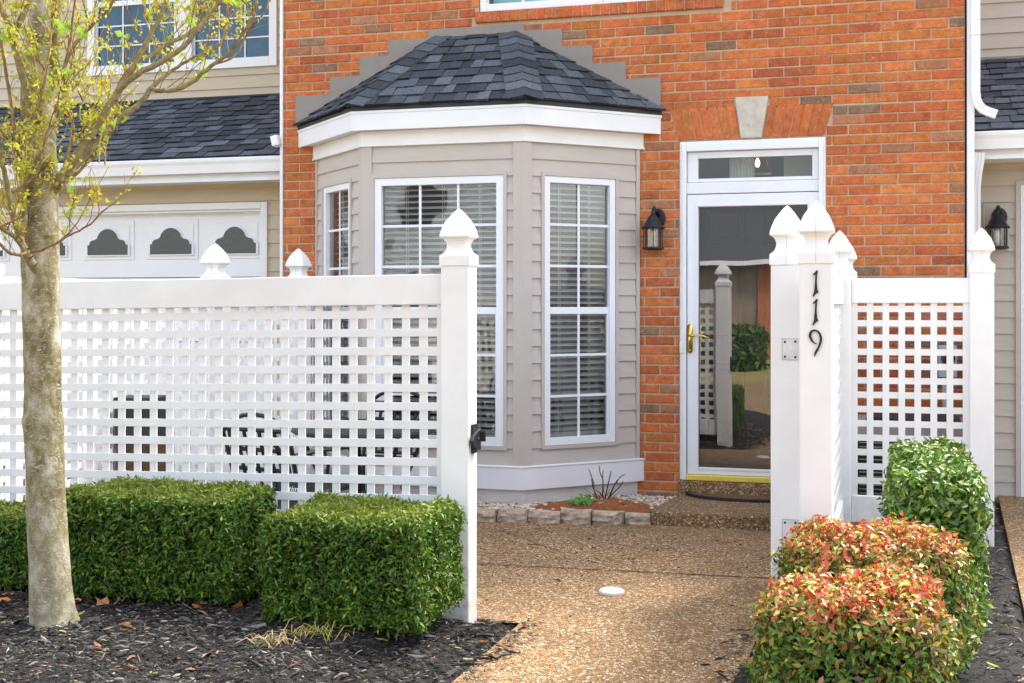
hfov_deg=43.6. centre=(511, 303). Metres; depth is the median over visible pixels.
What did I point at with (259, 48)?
window
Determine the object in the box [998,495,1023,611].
driveway
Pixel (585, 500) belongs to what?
green plant
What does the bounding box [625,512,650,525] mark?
edging stone
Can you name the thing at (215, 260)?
lattice fence
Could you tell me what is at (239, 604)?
fallen leaf
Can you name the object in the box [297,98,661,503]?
bay window
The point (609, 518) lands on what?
edging stone
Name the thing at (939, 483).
shrub
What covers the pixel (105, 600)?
fallen leaf
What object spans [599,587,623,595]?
drain cap
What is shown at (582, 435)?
window
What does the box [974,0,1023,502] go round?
town house
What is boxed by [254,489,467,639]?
hedge
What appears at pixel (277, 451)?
patio chair
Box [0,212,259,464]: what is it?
garage door
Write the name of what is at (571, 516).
edging stone
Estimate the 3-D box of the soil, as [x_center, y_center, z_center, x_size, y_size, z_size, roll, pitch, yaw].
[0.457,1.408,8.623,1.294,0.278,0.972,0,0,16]
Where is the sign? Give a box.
[278,482,313,509]
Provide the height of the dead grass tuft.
0.095 m
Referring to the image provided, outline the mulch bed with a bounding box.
[0,500,1023,682]
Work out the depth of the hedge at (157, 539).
5.34 m
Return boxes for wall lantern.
[641,206,665,250]
[985,205,1009,249]
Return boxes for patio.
[3,466,770,682]
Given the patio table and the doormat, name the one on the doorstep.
the doormat
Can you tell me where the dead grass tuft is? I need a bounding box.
[237,617,355,651]
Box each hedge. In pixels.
[0,498,28,591]
[65,474,280,606]
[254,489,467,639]
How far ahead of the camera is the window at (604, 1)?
9.06 m
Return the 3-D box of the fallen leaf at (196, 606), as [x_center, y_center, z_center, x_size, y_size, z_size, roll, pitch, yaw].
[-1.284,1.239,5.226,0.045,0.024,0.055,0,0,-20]
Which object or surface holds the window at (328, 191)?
in the brick house at (554, 150)
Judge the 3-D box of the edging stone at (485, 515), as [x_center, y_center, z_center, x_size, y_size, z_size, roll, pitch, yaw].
[-0.166,1.366,8.245,0.140,0.088,0.135,0,0,16]
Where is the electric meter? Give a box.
[938,345,956,406]
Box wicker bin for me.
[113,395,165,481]
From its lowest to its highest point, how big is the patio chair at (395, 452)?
0.854 m
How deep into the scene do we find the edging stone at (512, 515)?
8.17 m
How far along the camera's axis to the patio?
6.06 m
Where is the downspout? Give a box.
[970,0,997,118]
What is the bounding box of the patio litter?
[486,530,764,656]
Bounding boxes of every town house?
[0,0,281,473]
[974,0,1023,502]
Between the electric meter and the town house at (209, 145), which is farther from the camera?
the town house at (209, 145)
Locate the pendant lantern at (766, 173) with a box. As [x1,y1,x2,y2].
[755,157,773,176]
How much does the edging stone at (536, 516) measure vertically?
0.084 m
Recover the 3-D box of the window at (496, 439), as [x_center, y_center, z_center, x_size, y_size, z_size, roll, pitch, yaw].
[-0.484,0.045,8.778,0.931,1.822,0.142,0,0,16]
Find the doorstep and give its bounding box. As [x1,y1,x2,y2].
[647,493,770,530]
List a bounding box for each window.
[87,0,180,75]
[184,0,277,70]
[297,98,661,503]
[324,182,348,419]
[375,175,502,446]
[480,0,602,11]
[545,176,614,445]
[603,0,649,3]
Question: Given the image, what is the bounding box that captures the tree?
[0,0,270,629]
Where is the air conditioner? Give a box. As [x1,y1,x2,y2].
[852,413,962,527]
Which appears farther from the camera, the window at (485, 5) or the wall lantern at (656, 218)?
the window at (485, 5)
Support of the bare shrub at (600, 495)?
on the soil
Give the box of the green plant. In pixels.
[567,493,596,506]
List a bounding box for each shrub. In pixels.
[585,466,624,498]
[742,548,966,682]
[766,511,986,681]
[876,435,995,641]
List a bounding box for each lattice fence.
[0,209,485,624]
[3,243,329,505]
[798,201,994,550]
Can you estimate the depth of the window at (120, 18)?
11.78 m
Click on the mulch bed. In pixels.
(975, 665)
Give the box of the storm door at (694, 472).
[686,192,818,482]
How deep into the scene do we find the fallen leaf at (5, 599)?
5.40 m
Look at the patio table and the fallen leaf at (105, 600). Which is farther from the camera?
the patio table
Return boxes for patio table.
[291,428,435,493]
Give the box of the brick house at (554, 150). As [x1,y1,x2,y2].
[280,0,973,503]
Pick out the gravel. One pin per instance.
(651, 501)
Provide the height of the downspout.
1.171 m
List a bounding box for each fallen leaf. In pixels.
[0,597,10,601]
[96,596,108,604]
[192,604,201,609]
[232,600,242,609]
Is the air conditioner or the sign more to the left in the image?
the sign
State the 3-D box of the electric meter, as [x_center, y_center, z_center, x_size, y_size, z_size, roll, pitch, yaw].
[2.850,0.785,8.372,0.116,1.030,0.106,0,0,16]
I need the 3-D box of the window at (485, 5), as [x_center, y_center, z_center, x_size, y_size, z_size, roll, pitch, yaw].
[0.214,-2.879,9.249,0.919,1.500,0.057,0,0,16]
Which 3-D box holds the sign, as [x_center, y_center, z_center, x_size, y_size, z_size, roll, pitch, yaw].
[-1.024,1.112,6.055,0.180,0.576,0.014,0,0,16]
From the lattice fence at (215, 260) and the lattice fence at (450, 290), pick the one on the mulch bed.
the lattice fence at (450, 290)
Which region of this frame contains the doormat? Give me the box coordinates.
[685,491,770,502]
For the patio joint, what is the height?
0.001 m
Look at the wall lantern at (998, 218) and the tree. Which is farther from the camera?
the wall lantern at (998, 218)
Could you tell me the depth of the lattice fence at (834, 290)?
7.11 m
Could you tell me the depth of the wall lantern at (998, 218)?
8.77 m
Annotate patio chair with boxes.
[222,412,357,492]
[323,392,429,493]
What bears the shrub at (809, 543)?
on the mulch bed
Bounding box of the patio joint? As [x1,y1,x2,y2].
[477,529,767,577]
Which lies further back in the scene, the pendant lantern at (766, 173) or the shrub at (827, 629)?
the pendant lantern at (766, 173)
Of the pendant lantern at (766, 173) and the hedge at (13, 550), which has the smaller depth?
the hedge at (13, 550)
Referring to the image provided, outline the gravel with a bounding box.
[477,494,675,509]
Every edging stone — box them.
[477,508,497,522]
[497,507,529,523]
[528,509,560,523]
[561,507,592,524]
[592,510,624,525]
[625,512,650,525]
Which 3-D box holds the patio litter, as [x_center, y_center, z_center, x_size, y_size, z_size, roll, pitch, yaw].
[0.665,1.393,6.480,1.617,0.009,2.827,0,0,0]
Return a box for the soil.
[486,496,661,518]
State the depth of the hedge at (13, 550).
5.59 m
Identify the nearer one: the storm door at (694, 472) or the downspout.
the downspout
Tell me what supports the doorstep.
on the patio

